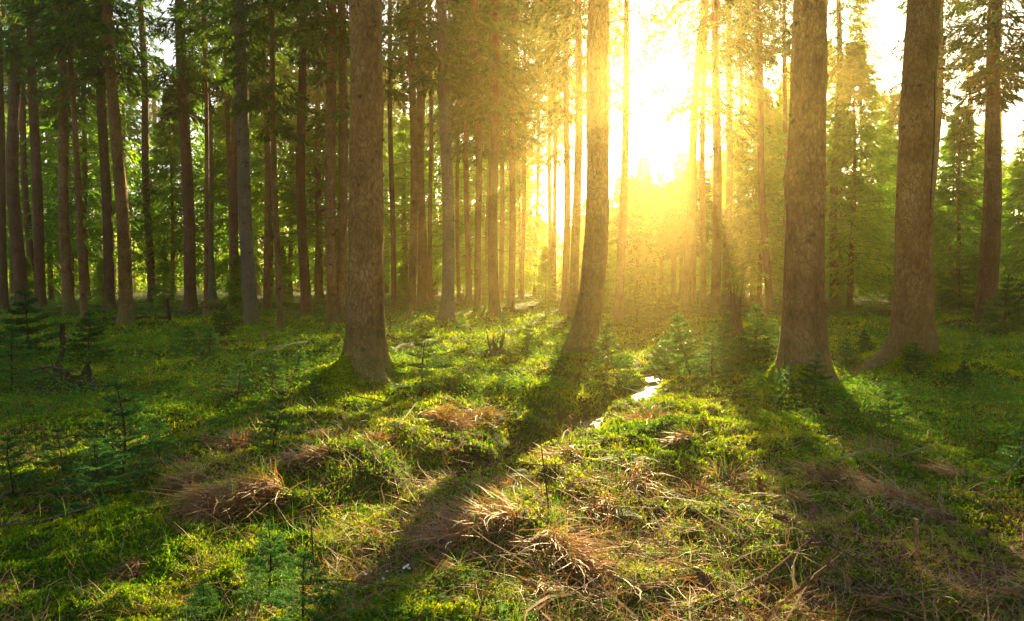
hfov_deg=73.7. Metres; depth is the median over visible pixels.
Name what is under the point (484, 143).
spruce tree
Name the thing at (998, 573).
spruce cone
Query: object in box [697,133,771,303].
bushy spruce
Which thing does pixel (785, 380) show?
spruce sapling
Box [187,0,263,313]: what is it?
spruce tree
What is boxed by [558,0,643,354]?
spruce tree
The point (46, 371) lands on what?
fallen branch
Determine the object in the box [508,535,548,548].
fallen branch
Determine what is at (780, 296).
bushy spruce
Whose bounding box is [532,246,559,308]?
bushy spruce
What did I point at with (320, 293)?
spruce tree
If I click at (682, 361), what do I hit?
spruce sapling
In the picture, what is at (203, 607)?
spruce sapling
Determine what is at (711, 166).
bushy spruce
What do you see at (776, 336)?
spruce sapling
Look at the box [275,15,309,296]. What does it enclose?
spruce tree
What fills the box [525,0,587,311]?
spruce tree
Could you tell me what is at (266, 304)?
spruce tree
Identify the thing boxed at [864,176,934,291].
bushy spruce
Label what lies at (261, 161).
bushy spruce
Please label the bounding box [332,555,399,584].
dry tussock
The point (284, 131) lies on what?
spruce tree
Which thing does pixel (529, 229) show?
bushy spruce
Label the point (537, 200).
spruce tree
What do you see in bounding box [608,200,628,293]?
bushy spruce
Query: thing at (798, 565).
fallen branch
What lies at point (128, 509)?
moss
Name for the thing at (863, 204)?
bushy spruce
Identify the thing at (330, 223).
spruce tree
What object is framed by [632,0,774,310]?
spruce tree
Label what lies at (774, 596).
spruce cone
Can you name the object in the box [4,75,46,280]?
bushy spruce
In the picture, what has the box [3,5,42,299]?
spruce tree
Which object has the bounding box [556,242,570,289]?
bushy spruce
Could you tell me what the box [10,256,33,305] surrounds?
bushy spruce
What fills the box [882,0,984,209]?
spruce tree
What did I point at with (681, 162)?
bushy spruce
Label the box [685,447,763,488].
dry tussock
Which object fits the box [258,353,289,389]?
spruce sapling
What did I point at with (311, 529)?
dry stalk
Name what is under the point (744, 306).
fallen log
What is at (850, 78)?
bushy spruce
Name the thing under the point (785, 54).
spruce tree
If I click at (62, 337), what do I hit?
dead snag
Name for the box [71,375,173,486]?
spruce sapling
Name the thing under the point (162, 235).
bushy spruce
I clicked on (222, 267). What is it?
bushy spruce
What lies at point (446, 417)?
dry tussock
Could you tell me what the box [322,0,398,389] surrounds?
spruce tree
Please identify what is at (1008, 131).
spruce tree
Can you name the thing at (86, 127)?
bushy spruce
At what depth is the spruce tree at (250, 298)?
21.79 m
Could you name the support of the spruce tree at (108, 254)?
on the ground at (364, 476)
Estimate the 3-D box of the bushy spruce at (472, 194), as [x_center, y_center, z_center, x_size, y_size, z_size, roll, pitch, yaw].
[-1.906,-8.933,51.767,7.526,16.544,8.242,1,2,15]
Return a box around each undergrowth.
[0,289,1023,527]
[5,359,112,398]
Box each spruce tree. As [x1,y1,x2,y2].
[0,0,53,311]
[0,0,54,311]
[0,0,137,322]
[1,1,54,308]
[2,0,56,297]
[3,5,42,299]
[4,1,77,298]
[9,0,105,312]
[35,0,181,326]
[49,0,146,310]
[78,85,126,290]
[113,0,174,301]
[136,0,221,311]
[138,65,167,293]
[152,0,266,317]
[159,84,178,293]
[167,0,290,323]
[169,0,230,302]
[173,0,280,304]
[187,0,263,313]
[209,1,298,310]
[216,0,326,330]
[247,0,338,317]
[253,117,263,294]
[262,0,382,330]
[275,1,349,301]
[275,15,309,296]
[276,0,402,324]
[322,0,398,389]
[347,0,435,312]
[382,0,465,320]
[382,1,461,306]
[383,0,434,286]
[386,0,472,302]
[393,0,506,332]
[424,10,485,301]
[432,1,499,303]
[447,0,521,312]
[450,0,540,316]
[452,1,531,301]
[471,2,538,302]
[480,0,551,307]
[487,0,643,322]
[489,0,562,301]
[499,2,609,304]
[515,12,573,297]
[519,0,586,295]
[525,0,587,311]
[555,0,689,323]
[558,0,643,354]
[571,0,647,303]
[608,174,668,303]
[618,0,791,316]
[627,186,683,302]
[629,0,782,313]
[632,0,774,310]
[633,175,657,300]
[646,179,699,303]
[648,159,743,304]
[657,186,665,299]
[657,188,710,302]
[674,2,781,304]
[694,0,831,310]
[719,0,769,303]
[722,3,790,301]
[742,0,793,253]
[756,0,848,390]
[825,0,876,306]
[828,0,900,294]
[841,0,967,373]
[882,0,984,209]
[936,0,1023,317]
[939,0,1023,324]
[943,60,1003,160]
[978,57,1023,163]
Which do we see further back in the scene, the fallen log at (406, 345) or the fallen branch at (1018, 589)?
the fallen log at (406, 345)
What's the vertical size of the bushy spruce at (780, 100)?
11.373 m
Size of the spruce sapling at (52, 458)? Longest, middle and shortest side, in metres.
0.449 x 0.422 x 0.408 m
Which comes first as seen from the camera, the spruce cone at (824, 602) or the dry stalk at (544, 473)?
the spruce cone at (824, 602)
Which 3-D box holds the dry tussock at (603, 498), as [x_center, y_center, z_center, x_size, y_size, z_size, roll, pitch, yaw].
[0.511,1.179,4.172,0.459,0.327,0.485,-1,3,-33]
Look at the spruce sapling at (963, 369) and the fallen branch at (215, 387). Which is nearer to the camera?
the fallen branch at (215, 387)
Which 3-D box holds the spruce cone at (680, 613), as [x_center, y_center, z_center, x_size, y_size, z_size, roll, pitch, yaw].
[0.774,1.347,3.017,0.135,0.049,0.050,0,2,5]
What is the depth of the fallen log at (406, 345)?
13.96 m
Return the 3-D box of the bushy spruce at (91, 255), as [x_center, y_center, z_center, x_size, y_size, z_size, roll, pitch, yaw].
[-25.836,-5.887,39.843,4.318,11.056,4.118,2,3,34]
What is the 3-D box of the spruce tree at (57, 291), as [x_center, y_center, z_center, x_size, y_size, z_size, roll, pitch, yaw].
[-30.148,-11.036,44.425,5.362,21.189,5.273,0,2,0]
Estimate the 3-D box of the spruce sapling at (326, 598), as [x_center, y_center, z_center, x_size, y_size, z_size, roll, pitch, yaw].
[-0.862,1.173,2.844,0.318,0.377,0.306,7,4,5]
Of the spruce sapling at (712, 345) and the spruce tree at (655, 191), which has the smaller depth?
the spruce sapling at (712, 345)
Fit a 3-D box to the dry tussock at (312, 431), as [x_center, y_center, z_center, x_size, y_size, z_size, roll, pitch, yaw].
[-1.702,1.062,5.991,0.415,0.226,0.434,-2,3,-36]
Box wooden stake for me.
[913,518,919,558]
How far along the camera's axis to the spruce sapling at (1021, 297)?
18.77 m
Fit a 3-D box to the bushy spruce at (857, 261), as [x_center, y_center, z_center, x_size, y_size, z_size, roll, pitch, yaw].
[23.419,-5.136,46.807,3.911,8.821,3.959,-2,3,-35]
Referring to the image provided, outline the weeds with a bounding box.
[15,397,1023,620]
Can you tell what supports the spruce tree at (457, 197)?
on the ground at (364, 476)
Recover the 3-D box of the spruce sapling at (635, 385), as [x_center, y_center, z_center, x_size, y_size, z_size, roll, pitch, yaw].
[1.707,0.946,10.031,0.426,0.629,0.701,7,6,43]
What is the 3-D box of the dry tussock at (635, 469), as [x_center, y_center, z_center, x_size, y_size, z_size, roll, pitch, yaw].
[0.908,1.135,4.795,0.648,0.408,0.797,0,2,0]
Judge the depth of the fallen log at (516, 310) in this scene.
24.03 m
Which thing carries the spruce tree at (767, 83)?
on the ground at (364, 476)
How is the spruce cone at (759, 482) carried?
on the ground at (364, 476)
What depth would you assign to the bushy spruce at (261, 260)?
60.42 m
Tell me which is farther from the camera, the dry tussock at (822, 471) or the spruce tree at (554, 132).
the spruce tree at (554, 132)
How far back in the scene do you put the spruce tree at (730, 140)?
31.25 m
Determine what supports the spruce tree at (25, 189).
on the ground at (364, 476)
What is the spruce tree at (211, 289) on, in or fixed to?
on the ground at (364, 476)
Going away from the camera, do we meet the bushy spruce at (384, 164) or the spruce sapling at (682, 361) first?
the spruce sapling at (682, 361)
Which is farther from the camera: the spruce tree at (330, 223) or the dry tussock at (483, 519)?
the spruce tree at (330, 223)
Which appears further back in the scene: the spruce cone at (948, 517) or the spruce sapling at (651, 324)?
the spruce sapling at (651, 324)
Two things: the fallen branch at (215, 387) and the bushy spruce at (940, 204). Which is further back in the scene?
the bushy spruce at (940, 204)
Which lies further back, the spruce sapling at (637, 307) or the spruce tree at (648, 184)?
the spruce tree at (648, 184)
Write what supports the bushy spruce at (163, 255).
on the ground at (364, 476)
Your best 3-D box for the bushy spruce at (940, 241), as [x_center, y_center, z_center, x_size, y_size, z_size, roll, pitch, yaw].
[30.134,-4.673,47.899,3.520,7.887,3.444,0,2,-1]
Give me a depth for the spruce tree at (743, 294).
34.65 m
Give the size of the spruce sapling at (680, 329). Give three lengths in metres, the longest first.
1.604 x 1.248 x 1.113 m
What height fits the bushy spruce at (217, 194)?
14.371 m
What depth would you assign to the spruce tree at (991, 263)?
20.18 m
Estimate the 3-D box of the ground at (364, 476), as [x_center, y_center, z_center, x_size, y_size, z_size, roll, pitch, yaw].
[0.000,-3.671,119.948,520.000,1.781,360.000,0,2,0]
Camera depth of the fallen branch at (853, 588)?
3.35 m
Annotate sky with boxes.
[3,0,1023,283]
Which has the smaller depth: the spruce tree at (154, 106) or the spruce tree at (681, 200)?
the spruce tree at (681, 200)
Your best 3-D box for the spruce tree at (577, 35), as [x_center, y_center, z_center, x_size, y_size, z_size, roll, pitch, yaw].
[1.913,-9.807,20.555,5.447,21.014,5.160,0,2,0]
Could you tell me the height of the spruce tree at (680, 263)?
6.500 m
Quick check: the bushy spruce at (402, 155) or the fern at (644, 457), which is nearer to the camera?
the fern at (644, 457)
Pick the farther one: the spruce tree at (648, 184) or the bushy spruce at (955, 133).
the spruce tree at (648, 184)
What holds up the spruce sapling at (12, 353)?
on the ground at (364, 476)
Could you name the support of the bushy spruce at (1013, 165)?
on the ground at (364, 476)
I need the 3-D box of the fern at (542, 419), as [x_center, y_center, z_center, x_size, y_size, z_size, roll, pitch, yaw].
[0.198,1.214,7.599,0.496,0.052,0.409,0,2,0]
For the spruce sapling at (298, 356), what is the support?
on the ground at (364, 476)
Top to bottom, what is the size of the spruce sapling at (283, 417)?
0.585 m
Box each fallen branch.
[0,493,96,531]
[29,366,76,372]
[40,367,62,382]
[185,377,245,393]
[353,395,405,414]
[376,403,415,426]
[443,335,481,354]
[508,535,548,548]
[592,566,751,597]
[755,503,921,573]
[762,551,947,599]
[781,555,851,596]
[825,556,852,583]
[839,439,947,457]
[853,304,887,307]
[868,504,889,533]
[1007,586,1023,594]
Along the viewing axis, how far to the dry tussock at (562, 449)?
5.25 m
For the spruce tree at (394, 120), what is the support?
on the ground at (364, 476)
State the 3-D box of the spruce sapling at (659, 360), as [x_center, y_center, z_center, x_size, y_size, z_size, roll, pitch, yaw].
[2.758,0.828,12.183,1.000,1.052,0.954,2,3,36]
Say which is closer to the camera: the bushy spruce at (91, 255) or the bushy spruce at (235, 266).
the bushy spruce at (235, 266)
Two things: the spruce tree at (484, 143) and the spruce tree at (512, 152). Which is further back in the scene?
the spruce tree at (484, 143)
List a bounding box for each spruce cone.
[672,610,687,616]
[696,568,716,592]
[753,591,781,601]
[757,477,762,493]
[772,514,796,524]
[788,597,809,605]
[799,538,825,546]
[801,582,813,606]
[808,501,817,520]
[814,598,837,609]
[933,513,956,520]
[967,570,994,579]
[975,528,990,535]
[995,569,1021,577]
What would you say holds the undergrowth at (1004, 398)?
on the ground at (364, 476)
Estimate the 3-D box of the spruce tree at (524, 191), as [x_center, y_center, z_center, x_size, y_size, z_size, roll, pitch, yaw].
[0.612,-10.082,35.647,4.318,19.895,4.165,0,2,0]
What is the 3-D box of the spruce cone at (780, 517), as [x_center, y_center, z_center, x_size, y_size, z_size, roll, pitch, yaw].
[1.554,1.193,3.898,0.133,0.049,0.049,13,8,29]
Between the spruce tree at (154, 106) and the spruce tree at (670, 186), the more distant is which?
the spruce tree at (154, 106)
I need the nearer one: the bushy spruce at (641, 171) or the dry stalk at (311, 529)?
the dry stalk at (311, 529)
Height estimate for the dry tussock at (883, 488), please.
0.524 m
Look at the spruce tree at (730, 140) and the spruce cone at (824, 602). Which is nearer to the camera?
the spruce cone at (824, 602)
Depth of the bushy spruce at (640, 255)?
33.57 m
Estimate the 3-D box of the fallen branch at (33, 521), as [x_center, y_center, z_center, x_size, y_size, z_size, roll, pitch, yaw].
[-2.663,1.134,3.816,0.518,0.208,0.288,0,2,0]
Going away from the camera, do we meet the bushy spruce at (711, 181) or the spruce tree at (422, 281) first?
the spruce tree at (422, 281)
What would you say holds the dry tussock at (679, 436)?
on the ground at (364, 476)
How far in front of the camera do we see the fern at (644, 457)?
5.11 m
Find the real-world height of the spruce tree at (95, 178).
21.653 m
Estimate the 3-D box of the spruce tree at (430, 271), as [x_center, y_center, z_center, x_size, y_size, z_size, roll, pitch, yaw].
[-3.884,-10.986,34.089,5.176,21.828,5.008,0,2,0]
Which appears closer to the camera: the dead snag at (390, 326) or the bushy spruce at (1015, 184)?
the dead snag at (390, 326)
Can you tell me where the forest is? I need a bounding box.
[7,221,1014,292]
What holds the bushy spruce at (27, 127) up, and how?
on the ground at (364, 476)
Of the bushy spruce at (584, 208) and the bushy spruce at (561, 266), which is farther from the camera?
the bushy spruce at (561, 266)
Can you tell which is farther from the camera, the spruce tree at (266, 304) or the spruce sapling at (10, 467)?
the spruce tree at (266, 304)
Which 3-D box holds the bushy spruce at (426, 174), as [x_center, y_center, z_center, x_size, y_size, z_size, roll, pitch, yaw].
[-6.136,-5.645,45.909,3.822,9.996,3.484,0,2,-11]
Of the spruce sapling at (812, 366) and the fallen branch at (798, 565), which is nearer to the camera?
the fallen branch at (798, 565)
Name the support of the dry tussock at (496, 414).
on the ground at (364, 476)
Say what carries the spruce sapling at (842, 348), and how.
on the ground at (364, 476)
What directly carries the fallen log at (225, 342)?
on the ground at (364, 476)
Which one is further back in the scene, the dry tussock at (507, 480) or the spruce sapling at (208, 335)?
the spruce sapling at (208, 335)
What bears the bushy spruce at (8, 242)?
on the ground at (364, 476)
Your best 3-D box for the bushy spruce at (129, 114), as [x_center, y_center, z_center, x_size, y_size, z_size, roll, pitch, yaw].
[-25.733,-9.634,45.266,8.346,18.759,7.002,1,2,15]
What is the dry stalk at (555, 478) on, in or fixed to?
on the ground at (364, 476)
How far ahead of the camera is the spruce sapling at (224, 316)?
17.98 m
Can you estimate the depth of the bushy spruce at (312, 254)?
38.98 m
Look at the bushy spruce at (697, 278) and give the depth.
49.75 m
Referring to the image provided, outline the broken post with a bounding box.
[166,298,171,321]
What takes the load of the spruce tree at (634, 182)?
on the ground at (364, 476)
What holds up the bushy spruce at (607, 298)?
on the ground at (364, 476)
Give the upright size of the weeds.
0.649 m
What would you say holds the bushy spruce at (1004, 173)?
on the ground at (364, 476)
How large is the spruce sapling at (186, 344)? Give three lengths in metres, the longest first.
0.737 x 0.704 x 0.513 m
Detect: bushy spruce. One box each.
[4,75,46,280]
[5,0,160,302]
[5,88,47,284]
[5,134,32,272]
[6,85,102,299]
[6,160,55,247]
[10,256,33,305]
[42,118,115,284]
[76,19,169,265]
[87,88,138,292]
[89,258,117,305]
[130,54,253,293]
[130,178,175,282]
[131,87,214,299]
[144,183,182,291]
[150,248,179,306]
[175,57,289,291]
[193,125,238,290]
[198,82,288,261]
[213,0,323,297]
[221,254,242,313]
[238,55,324,291]
[254,28,349,301]
[255,116,325,288]
[270,243,295,302]
[279,26,403,286]
[313,76,400,237]
[321,232,347,298]
[337,72,408,229]
[347,65,427,292]
[383,54,464,294]
[383,116,440,298]
[397,265,407,302]
[398,21,538,300]
[398,157,440,259]
[432,160,473,289]
[441,135,530,296]
[455,56,560,295]
[471,259,487,307]
[497,158,547,299]
[518,213,558,296]
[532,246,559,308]
[556,205,585,295]
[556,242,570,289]
[570,194,611,286]
[603,256,614,307]
[608,176,643,290]
[608,192,673,303]
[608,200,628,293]
[628,156,669,289]
[639,242,678,295]
[648,173,678,284]
[656,151,710,286]
[670,236,710,295]
[696,161,738,275]
[696,161,740,286]
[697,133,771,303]
[706,88,787,307]
[708,116,749,289]
[723,92,782,296]
[748,91,789,303]
[768,61,839,297]
[773,239,783,301]
[782,43,865,225]
[825,40,897,308]
[825,109,890,304]
[826,174,877,295]
[845,90,951,298]
[846,93,897,294]
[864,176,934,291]
[884,261,893,297]
[933,104,1019,312]
[933,132,982,293]
[933,190,954,290]
[941,156,1011,289]
[945,120,1022,286]
[960,246,979,312]
[970,119,1023,305]
[998,155,1023,294]
[1001,165,1014,271]
[1002,161,1023,239]
[1011,236,1023,305]
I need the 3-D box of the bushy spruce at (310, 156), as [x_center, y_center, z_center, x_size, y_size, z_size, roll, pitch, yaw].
[-10.684,-7.884,36.976,6.398,15.560,6.865,-1,2,-15]
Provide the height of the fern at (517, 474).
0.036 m
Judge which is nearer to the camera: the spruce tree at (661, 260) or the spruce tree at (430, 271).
the spruce tree at (430, 271)
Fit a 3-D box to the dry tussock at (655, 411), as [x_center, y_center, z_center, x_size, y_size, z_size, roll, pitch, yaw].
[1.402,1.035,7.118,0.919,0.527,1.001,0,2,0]
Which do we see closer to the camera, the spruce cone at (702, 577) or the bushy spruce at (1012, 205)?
the spruce cone at (702, 577)
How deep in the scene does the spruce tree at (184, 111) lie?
27.85 m
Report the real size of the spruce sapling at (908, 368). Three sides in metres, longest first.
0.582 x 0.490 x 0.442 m
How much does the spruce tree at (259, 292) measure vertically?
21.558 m
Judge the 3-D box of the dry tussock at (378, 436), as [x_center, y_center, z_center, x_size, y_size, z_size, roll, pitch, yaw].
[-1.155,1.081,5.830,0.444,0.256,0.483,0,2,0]
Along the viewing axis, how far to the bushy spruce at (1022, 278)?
29.10 m
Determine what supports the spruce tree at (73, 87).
on the ground at (364, 476)
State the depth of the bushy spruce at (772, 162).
29.58 m
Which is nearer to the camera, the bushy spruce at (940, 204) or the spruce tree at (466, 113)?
the spruce tree at (466, 113)
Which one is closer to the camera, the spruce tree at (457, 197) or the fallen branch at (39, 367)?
the fallen branch at (39, 367)
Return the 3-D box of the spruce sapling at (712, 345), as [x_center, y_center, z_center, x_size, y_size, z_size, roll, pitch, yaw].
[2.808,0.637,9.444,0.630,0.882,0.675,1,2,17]
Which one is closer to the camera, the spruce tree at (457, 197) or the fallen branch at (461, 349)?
the fallen branch at (461, 349)
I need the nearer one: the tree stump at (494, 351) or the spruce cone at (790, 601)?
the spruce cone at (790, 601)
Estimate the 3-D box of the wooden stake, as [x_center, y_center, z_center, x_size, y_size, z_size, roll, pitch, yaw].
[2.136,1.251,3.604,0.041,0.308,0.032,-2,3,-35]
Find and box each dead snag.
[59,323,65,364]
[389,317,391,336]
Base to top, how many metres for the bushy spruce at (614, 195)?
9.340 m
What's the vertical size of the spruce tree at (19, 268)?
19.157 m
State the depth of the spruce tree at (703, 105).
25.29 m
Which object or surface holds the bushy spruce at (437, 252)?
on the ground at (364, 476)
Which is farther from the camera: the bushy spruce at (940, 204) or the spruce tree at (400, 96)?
the bushy spruce at (940, 204)
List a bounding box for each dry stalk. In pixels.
[309,489,314,573]
[540,435,548,506]
[555,461,556,500]
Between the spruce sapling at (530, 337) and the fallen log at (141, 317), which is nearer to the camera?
the spruce sapling at (530, 337)
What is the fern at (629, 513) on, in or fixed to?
on the ground at (364, 476)
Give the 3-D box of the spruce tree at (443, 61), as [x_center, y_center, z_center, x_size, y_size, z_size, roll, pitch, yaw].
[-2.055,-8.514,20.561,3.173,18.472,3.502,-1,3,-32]
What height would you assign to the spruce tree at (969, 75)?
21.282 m
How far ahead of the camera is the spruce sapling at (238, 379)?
7.81 m
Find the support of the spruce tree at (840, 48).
on the ground at (364, 476)
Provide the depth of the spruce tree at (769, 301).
28.27 m
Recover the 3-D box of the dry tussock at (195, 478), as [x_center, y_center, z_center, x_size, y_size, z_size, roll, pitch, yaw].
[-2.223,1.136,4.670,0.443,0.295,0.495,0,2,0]
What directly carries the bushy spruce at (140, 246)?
on the ground at (364, 476)
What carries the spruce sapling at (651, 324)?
on the ground at (364, 476)
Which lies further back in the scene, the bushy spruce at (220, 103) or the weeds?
the bushy spruce at (220, 103)
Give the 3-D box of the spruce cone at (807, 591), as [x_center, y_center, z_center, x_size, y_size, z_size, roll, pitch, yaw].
[1.409,1.355,3.253,0.052,0.052,0.141,0,22,10]
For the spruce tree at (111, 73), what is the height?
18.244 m
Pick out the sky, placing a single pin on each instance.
(652, 138)
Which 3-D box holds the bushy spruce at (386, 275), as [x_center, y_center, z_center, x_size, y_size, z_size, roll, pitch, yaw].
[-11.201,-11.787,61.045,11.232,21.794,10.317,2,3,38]
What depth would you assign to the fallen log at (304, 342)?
13.28 m
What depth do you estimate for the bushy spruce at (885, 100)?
45.34 m
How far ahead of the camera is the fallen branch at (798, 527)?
3.58 m
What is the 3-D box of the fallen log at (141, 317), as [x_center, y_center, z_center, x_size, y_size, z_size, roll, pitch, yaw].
[-11.746,0.233,20.770,2.343,0.353,0.516,-1,3,-28]
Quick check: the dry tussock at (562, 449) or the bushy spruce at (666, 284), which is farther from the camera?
the bushy spruce at (666, 284)
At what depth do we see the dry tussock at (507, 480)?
4.69 m
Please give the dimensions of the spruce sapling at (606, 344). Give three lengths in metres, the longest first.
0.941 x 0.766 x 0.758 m
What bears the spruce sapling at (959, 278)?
on the ground at (364, 476)
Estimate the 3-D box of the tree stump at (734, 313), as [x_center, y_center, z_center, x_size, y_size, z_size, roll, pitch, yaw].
[5.717,-0.013,17.468,0.578,1.576,0.574,0,2,0]
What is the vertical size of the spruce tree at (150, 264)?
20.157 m
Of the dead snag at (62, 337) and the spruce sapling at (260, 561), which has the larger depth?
the dead snag at (62, 337)
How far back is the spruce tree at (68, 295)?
26.59 m
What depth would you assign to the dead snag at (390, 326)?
15.76 m
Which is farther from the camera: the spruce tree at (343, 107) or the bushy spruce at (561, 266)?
the bushy spruce at (561, 266)
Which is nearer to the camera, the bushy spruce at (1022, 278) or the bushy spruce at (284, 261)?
the bushy spruce at (1022, 278)
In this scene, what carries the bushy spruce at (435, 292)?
on the ground at (364, 476)
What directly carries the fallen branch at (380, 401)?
on the ground at (364, 476)
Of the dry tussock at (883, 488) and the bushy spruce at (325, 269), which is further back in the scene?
the bushy spruce at (325, 269)
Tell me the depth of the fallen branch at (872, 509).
3.99 m
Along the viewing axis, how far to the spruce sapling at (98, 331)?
11.74 m
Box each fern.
[505,469,536,479]
[512,415,550,424]
[594,453,659,471]
[609,507,643,519]
[853,577,918,603]
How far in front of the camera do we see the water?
10.29 m
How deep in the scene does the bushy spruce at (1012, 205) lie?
61.54 m
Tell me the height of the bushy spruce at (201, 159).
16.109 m
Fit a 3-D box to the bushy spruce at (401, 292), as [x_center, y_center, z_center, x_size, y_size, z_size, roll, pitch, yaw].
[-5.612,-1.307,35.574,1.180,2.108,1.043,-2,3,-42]
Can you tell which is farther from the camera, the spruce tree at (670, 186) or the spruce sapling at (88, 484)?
the spruce tree at (670, 186)
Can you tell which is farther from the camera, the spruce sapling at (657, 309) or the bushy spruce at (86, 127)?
the bushy spruce at (86, 127)
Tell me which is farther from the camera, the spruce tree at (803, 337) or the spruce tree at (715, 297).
the spruce tree at (715, 297)
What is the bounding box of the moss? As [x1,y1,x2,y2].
[0,309,1023,620]
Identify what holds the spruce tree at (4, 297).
on the ground at (364, 476)
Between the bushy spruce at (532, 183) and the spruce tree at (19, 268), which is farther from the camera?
the bushy spruce at (532, 183)
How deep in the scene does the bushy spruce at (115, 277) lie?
64.60 m
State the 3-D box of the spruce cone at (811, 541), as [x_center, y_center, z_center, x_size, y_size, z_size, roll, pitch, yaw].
[1.625,1.253,3.688,0.138,0.051,0.051,1,2,20]
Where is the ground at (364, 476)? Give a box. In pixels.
[0,284,1023,620]
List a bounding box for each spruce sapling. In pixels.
[0,287,71,358]
[0,322,45,384]
[0,432,53,499]
[28,426,92,474]
[44,436,149,513]
[65,309,115,361]
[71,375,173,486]
[135,413,181,467]
[166,325,199,357]
[173,576,229,620]
[194,325,226,361]
[212,363,258,405]
[213,304,237,332]
[231,519,301,615]
[248,387,299,452]
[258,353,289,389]
[261,548,347,620]
[287,343,306,372]
[303,378,331,407]
[388,330,460,391]
[457,310,466,324]
[493,310,513,325]
[496,370,509,388]
[512,323,539,358]
[549,342,566,364]
[585,321,634,374]
[614,354,643,391]
[615,290,655,326]
[634,305,663,331]
[636,328,689,380]
[653,301,668,322]
[656,315,696,355]
[659,312,715,378]
[693,326,738,381]
[713,314,736,349]
[716,330,760,376]
[727,303,776,360]
[736,379,766,404]
[761,317,780,352]
[767,365,803,402]
[793,351,835,399]
[831,337,860,367]
[856,329,874,350]
[864,388,909,433]
[898,342,933,374]
[934,260,975,312]
[934,285,961,312]
[951,359,975,390]
[965,334,982,352]
[978,273,1023,334]
[984,426,1023,487]
[1003,280,1023,330]
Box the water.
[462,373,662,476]
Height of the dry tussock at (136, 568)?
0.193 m
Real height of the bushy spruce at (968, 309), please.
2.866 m
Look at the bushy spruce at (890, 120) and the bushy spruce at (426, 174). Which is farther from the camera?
the bushy spruce at (426, 174)
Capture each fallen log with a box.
[81,313,167,323]
[200,335,242,343]
[252,341,307,354]
[388,339,441,352]
[502,300,533,312]
[721,299,768,313]
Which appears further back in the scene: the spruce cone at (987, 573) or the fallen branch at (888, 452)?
the fallen branch at (888, 452)
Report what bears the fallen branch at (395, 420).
on the ground at (364, 476)
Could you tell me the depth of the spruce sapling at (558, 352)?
11.24 m
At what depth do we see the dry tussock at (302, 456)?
5.12 m
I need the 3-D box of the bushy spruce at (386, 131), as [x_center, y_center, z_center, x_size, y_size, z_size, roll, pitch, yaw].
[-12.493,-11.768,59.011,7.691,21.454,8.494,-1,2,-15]
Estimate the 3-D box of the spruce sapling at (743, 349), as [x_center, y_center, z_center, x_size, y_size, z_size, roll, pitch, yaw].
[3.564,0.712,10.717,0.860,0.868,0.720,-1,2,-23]
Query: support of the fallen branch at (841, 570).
on the ground at (364, 476)
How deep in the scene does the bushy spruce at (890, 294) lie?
35.49 m
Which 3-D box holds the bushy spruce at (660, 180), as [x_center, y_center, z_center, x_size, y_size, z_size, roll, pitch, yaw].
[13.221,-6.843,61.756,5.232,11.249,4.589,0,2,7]
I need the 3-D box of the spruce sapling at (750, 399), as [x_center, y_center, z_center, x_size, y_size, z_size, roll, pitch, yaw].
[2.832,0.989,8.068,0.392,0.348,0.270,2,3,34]
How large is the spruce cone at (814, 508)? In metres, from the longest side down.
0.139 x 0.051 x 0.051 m
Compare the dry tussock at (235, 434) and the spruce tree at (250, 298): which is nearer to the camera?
the dry tussock at (235, 434)
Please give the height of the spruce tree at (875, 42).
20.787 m
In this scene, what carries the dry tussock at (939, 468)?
on the ground at (364, 476)
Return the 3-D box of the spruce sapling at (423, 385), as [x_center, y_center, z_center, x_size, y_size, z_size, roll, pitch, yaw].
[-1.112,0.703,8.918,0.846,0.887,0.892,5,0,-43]
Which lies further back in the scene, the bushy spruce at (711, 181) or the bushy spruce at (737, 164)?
the bushy spruce at (711, 181)
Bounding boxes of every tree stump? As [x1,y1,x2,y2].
[476,331,515,361]
[724,279,744,337]
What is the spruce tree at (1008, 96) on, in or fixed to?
on the ground at (364, 476)
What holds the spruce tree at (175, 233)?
on the ground at (364, 476)
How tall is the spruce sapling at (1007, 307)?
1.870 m
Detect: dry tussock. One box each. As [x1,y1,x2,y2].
[96,550,153,582]
[132,430,306,535]
[144,456,217,494]
[197,416,269,452]
[269,432,334,474]
[300,422,333,436]
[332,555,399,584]
[356,423,397,447]
[373,468,531,562]
[410,389,492,430]
[455,396,514,424]
[484,467,523,486]
[501,571,563,608]
[505,490,655,596]
[533,433,584,459]
[565,480,648,521]
[605,444,683,501]
[612,388,686,423]
[652,422,701,450]
[665,472,719,499]
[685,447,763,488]
[752,476,835,510]
[773,438,877,495]
[833,453,965,528]
[843,427,905,451]
[899,438,1012,487]
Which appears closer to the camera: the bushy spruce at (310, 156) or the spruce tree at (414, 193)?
the spruce tree at (414, 193)
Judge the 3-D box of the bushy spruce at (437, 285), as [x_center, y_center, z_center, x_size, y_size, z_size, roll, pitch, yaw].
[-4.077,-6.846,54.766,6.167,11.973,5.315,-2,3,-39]
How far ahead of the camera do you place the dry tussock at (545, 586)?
3.00 m
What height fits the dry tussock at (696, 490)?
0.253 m
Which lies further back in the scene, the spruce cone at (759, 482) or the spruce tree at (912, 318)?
the spruce tree at (912, 318)
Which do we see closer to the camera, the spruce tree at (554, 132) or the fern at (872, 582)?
the fern at (872, 582)

